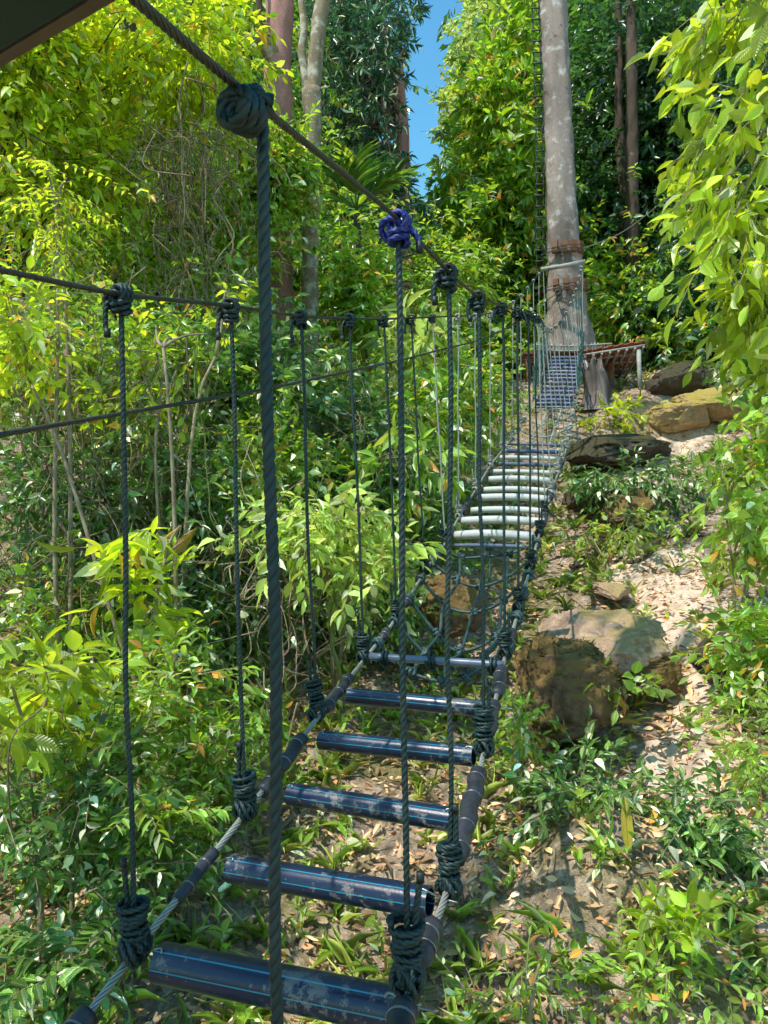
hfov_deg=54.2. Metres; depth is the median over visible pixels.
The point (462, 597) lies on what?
boulder
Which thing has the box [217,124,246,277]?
liana
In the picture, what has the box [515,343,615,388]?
platform
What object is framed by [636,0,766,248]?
wood tree
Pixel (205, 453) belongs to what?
liana
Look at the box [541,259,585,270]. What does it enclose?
crossbar
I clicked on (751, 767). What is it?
shrub
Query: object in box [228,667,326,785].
shrub
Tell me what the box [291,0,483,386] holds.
evergreen tree
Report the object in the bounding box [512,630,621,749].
boulder
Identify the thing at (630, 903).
fallen leaf
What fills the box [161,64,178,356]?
liana
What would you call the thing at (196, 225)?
liana
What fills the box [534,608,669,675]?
boulder
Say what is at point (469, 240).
wood tree
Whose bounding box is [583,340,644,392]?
lean to
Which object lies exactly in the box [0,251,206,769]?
tree
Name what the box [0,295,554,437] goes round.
stay cable
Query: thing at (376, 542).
shrub
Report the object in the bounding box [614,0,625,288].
shade tree
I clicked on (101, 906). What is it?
shrub
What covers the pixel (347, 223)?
wood tree
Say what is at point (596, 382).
tree stump
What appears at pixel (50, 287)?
wood tree
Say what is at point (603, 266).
shade tree
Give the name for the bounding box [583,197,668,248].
thin wire
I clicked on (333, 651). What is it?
bare stem
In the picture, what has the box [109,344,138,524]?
liana
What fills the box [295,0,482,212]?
sky
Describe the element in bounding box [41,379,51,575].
liana
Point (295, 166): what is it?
broadleaf tree
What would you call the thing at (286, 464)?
shrub
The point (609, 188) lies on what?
shade tree
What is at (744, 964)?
shade herbs
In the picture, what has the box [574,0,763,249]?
shade tree
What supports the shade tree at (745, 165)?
on the ground at (568, 872)
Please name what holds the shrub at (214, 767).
on the ground at (568, 872)
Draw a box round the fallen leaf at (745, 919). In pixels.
[741,909,754,934]
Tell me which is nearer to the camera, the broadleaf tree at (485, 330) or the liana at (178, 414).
the liana at (178, 414)
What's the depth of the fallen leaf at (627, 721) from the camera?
4.63 m
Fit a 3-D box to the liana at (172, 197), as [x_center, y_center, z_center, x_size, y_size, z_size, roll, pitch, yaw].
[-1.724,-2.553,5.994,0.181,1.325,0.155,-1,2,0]
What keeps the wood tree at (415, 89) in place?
on the ground at (568, 872)
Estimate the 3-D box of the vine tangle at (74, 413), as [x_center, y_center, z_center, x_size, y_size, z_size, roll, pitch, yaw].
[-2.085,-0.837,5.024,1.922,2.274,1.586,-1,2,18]
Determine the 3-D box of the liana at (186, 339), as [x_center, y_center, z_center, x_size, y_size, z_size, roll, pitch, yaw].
[-1.236,-0.202,4.905,0.191,1.936,0.099,0,2,20]
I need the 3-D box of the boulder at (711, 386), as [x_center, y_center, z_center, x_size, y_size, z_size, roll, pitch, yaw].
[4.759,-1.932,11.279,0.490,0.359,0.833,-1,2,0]
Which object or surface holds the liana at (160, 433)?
hanging from the shrub at (217, 493)
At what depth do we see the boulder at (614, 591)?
6.46 m
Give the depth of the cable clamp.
12.53 m
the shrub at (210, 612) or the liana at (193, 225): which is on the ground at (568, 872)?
the shrub at (210, 612)
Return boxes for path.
[591,372,767,938]
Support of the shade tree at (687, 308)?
on the ground at (568, 872)
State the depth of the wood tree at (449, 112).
20.46 m
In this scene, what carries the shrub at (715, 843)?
on the ground at (568, 872)
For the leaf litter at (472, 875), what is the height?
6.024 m
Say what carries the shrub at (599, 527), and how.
on the ground at (568, 872)
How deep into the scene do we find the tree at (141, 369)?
4.61 m
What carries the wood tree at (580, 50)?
on the ground at (568, 872)
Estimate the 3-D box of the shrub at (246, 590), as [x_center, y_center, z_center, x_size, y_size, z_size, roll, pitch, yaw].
[-0.703,0.454,4.680,1.538,2.169,1.495,-1,2,0]
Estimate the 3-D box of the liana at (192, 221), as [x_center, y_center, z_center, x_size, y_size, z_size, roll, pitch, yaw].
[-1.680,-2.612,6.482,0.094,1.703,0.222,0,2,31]
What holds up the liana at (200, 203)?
hanging from the broadleaf tree at (62, 57)
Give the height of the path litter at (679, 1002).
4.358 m
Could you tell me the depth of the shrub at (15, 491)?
4.84 m
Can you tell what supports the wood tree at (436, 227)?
on the ground at (568, 872)
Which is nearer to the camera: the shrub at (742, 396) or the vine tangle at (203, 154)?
the vine tangle at (203, 154)
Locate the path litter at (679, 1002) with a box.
[546,370,766,1007]
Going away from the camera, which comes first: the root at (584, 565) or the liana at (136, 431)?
the liana at (136, 431)
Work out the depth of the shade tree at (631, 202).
14.11 m
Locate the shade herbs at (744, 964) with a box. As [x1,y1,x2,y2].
[463,402,767,992]
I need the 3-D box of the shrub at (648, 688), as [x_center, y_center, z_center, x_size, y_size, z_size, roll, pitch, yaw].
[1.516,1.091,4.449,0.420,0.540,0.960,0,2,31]
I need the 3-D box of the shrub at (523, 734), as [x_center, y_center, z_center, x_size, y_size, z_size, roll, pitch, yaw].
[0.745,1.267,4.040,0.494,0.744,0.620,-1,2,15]
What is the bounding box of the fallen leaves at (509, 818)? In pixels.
[1,380,767,1023]
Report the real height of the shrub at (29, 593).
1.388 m
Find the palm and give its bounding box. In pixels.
[319,130,426,390]
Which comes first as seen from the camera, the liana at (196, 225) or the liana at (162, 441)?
the liana at (162, 441)
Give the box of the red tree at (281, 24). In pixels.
[235,0,296,497]
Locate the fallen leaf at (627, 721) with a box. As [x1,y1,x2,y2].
[618,718,640,724]
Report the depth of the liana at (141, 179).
5.94 m
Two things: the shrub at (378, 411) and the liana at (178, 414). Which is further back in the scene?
the shrub at (378, 411)
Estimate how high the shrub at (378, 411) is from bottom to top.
2.274 m
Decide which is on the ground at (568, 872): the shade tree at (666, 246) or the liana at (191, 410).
the shade tree at (666, 246)
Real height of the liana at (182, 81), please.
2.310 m
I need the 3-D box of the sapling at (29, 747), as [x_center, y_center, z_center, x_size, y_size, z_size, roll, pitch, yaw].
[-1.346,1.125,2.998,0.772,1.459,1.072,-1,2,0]
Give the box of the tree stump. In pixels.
[578,356,611,409]
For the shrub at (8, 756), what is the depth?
3.01 m
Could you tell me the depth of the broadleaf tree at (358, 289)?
9.87 m
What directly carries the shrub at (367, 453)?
on the ground at (568, 872)
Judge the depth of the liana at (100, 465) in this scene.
4.65 m
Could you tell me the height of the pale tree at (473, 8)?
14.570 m
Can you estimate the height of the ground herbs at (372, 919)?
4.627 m
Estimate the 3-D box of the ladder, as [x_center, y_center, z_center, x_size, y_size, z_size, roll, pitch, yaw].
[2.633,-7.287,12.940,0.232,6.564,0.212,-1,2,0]
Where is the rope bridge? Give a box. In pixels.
[0,0,585,1023]
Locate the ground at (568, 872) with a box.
[0,246,767,1023]
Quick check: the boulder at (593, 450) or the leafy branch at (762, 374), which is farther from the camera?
the boulder at (593, 450)
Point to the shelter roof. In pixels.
(26, 26)
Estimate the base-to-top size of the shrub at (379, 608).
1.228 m
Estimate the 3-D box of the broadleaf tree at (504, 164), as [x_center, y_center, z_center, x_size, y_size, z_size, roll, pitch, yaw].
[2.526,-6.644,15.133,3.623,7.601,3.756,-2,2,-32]
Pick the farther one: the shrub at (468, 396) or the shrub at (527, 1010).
the shrub at (468, 396)
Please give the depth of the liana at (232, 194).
6.64 m
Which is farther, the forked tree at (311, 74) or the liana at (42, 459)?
the forked tree at (311, 74)
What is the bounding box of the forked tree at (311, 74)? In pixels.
[298,0,330,509]
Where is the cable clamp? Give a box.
[555,289,560,295]
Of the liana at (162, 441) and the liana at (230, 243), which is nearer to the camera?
the liana at (162, 441)
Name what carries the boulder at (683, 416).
on the ground at (568, 872)
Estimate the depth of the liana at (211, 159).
6.17 m
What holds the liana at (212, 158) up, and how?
hanging from the broadleaf tree at (62, 57)
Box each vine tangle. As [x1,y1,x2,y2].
[0,220,238,539]
[0,289,299,645]
[0,378,230,668]
[33,130,309,407]
[95,78,293,280]
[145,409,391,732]
[255,304,465,576]
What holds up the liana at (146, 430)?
hanging from the tree at (141, 369)
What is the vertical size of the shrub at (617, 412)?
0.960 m
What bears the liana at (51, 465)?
hanging from the shrub at (15, 491)
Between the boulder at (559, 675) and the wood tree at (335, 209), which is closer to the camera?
the boulder at (559, 675)
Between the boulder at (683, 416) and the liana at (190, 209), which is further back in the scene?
the boulder at (683, 416)
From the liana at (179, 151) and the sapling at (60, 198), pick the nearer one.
the sapling at (60, 198)
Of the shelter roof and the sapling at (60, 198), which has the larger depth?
the sapling at (60, 198)
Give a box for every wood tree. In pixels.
[0,6,220,317]
[3,0,350,343]
[44,0,368,230]
[241,0,434,163]
[293,115,415,332]
[377,159,480,312]
[415,192,513,263]
[429,75,544,231]
[437,0,767,156]
[451,0,601,87]
[497,0,723,257]
[536,0,741,134]
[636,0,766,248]
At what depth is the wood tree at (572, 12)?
21.97 m
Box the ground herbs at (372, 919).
[0,403,767,1023]
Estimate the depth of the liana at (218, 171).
6.48 m
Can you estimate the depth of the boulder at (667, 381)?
10.85 m
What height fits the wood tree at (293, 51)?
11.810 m
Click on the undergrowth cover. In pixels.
(244, 1015)
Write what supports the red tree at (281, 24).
on the ground at (568, 872)
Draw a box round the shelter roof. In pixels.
[0,0,115,66]
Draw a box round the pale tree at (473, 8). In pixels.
[405,0,570,234]
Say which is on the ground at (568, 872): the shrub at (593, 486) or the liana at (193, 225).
the shrub at (593, 486)
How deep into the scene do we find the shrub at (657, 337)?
12.97 m
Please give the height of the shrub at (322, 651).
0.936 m
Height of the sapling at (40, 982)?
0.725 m
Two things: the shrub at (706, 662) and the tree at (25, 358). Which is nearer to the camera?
the tree at (25, 358)
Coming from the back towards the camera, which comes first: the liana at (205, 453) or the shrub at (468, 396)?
the shrub at (468, 396)
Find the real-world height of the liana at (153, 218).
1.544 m
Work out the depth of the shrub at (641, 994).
2.62 m
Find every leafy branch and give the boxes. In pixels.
[624,0,767,399]
[694,284,767,443]
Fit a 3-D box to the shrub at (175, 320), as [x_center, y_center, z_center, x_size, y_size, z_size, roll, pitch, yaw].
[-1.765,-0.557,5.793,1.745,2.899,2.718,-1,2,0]
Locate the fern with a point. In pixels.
(160, 817)
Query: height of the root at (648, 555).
0.309 m
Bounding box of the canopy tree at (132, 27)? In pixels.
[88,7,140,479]
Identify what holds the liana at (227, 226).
hanging from the broadleaf tree at (62, 57)
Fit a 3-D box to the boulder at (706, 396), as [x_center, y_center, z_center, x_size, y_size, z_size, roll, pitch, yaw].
[4.493,-1.471,10.454,0.857,0.513,1.337,-1,2,0]
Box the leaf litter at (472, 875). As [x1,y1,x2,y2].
[0,357,767,1023]
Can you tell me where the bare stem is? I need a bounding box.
[327,583,341,685]
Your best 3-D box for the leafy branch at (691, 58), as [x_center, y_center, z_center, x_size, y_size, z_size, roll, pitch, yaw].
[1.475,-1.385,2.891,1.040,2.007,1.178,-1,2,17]
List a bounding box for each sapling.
[0,142,135,679]
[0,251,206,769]
[0,625,150,957]
[0,912,129,1023]
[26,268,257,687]
[34,516,203,789]
[62,349,73,622]
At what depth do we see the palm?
9.27 m
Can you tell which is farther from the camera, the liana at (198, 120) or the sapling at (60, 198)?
the liana at (198, 120)
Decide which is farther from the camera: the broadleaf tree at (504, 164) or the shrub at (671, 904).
the broadleaf tree at (504, 164)
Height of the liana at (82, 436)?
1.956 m
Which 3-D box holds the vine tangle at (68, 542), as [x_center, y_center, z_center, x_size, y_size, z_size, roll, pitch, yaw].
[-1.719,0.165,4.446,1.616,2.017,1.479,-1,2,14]
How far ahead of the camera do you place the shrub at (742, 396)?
8.52 m
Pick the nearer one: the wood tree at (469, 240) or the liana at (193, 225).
the liana at (193, 225)
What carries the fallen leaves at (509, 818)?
on the ground at (568, 872)
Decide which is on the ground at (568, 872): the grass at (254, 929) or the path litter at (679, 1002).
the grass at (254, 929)
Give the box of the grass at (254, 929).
[0,347,767,1023]
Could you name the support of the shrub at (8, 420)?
on the ground at (568, 872)
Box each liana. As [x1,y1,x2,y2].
[16,388,46,661]
[18,404,52,596]
[23,403,49,619]
[35,400,52,546]
[36,401,59,618]
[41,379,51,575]
[69,334,91,562]
[89,370,113,540]
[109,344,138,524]
[116,354,142,605]
[118,434,136,566]
[123,43,146,282]
[136,75,149,337]
[138,339,158,602]
[143,372,165,515]
[147,354,165,512]
[149,120,176,304]
[152,128,176,314]
[158,112,180,275]
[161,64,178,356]
[164,370,183,584]
[166,155,207,310]
[172,85,198,242]
[176,75,205,309]
[176,396,192,584]
[178,61,196,343]
[178,111,202,293]
[180,333,212,599]
[181,148,191,249]
[182,111,194,307]
[194,337,229,592]
[198,17,207,315]
[198,66,225,258]
[209,31,223,259]
[211,84,221,234]
[211,147,234,292]
[214,131,241,349]
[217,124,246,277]
[221,129,248,247]
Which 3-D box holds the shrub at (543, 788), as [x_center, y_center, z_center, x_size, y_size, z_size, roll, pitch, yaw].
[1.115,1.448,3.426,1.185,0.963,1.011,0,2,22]
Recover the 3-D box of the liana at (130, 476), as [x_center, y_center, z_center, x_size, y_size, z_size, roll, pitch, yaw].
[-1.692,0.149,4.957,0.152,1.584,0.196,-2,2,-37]
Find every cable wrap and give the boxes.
[539,277,591,297]
[540,239,586,260]
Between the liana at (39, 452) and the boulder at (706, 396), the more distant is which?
the boulder at (706, 396)
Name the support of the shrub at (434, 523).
on the ground at (568, 872)
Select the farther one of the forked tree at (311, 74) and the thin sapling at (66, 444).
the forked tree at (311, 74)
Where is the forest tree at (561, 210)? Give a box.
[539,0,617,384]
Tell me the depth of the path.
6.00 m
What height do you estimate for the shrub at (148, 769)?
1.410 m
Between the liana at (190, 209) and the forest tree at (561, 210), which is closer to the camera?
the liana at (190, 209)
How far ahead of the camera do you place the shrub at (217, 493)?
4.89 m
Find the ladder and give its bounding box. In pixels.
[531,0,544,279]
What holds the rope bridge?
attached to the platform
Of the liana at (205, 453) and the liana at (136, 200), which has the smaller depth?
the liana at (205, 453)
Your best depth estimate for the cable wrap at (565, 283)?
12.63 m
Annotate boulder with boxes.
[418,574,485,637]
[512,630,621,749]
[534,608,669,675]
[561,487,603,515]
[565,433,671,469]
[592,582,630,599]
[598,485,664,529]
[618,654,682,695]
[644,360,709,396]
[645,401,710,432]
[671,387,743,422]
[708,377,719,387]
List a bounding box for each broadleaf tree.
[0,0,293,305]
[0,28,355,512]
[77,0,421,398]
[188,182,532,436]
[381,194,609,382]
[416,0,598,345]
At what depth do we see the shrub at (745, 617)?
4.61 m
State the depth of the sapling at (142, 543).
3.80 m
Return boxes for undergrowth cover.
[0,429,361,1023]
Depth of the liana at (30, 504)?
4.90 m
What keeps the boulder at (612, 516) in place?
on the ground at (568, 872)
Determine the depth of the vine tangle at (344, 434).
6.49 m
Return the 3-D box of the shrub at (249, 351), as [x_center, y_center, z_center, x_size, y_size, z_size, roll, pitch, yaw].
[-1.124,-0.588,6.241,2.064,3.028,2.726,-1,2,0]
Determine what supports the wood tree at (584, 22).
on the ground at (568, 872)
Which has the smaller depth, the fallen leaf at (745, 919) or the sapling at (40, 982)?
the sapling at (40, 982)
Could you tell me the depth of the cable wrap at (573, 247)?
12.66 m
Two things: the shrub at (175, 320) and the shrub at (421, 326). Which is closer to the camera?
the shrub at (175, 320)
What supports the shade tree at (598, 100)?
on the ground at (568, 872)
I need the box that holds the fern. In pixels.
[100,783,231,859]
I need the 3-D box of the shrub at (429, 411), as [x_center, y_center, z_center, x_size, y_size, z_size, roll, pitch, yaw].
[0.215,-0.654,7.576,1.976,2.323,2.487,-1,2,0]
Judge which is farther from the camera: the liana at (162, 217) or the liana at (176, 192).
the liana at (176, 192)
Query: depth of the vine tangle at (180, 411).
5.09 m
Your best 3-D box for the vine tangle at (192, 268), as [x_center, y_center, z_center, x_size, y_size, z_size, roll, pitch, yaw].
[-1.594,-1.917,6.028,1.764,2.835,2.296,-2,2,-42]
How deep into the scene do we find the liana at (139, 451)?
4.97 m
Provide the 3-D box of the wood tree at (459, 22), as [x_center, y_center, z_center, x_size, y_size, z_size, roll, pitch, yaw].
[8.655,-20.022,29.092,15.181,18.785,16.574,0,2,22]
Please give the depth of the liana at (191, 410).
4.87 m
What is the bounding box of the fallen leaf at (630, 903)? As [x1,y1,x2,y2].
[628,899,633,917]
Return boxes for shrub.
[0,252,180,578]
[0,257,260,530]
[0,389,180,616]
[0,513,245,707]
[0,609,268,862]
[0,655,155,969]
[0,682,245,1023]
[33,385,290,608]
[98,613,292,922]
[105,547,321,720]
[106,235,372,587]
[167,468,446,690]
[170,355,358,629]
[188,579,420,722]
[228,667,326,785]
[255,520,476,663]
[275,331,459,559]
[310,334,506,479]
[320,411,475,645]
[324,431,487,578]
[358,289,471,407]
[361,316,538,504]
[435,919,618,1023]
[471,676,568,817]
[474,704,767,926]
[522,503,686,565]
[522,887,767,1023]
[541,444,730,537]
[573,390,667,433]
[583,656,675,725]
[619,875,727,977]
[637,314,738,371]
[642,761,767,899]
[668,568,767,715]
[677,660,767,836]
[680,382,767,643]
[690,637,741,684]
[702,349,767,458]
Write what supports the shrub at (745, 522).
on the ground at (568, 872)
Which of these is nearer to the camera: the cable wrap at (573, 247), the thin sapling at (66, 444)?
the thin sapling at (66, 444)
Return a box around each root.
[565,555,623,575]
[569,535,659,567]
[626,532,710,563]
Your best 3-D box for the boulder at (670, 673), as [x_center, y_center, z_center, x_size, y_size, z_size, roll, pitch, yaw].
[1.769,1.061,5.132,0.522,0.342,0.621,-1,2,0]
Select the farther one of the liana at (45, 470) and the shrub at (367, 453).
the shrub at (367, 453)
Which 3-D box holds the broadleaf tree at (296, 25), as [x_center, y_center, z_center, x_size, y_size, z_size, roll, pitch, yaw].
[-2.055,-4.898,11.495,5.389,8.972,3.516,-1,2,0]
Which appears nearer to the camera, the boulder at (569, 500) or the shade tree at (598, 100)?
the boulder at (569, 500)
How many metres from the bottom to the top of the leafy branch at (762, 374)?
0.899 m
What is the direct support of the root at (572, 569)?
on the path
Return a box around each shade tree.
[524,163,737,380]
[533,0,733,199]
[535,63,697,281]
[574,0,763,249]
[580,72,757,352]
[584,234,764,375]
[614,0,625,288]
[624,0,648,368]
[638,0,767,361]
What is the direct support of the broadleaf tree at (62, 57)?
on the ground at (568, 872)

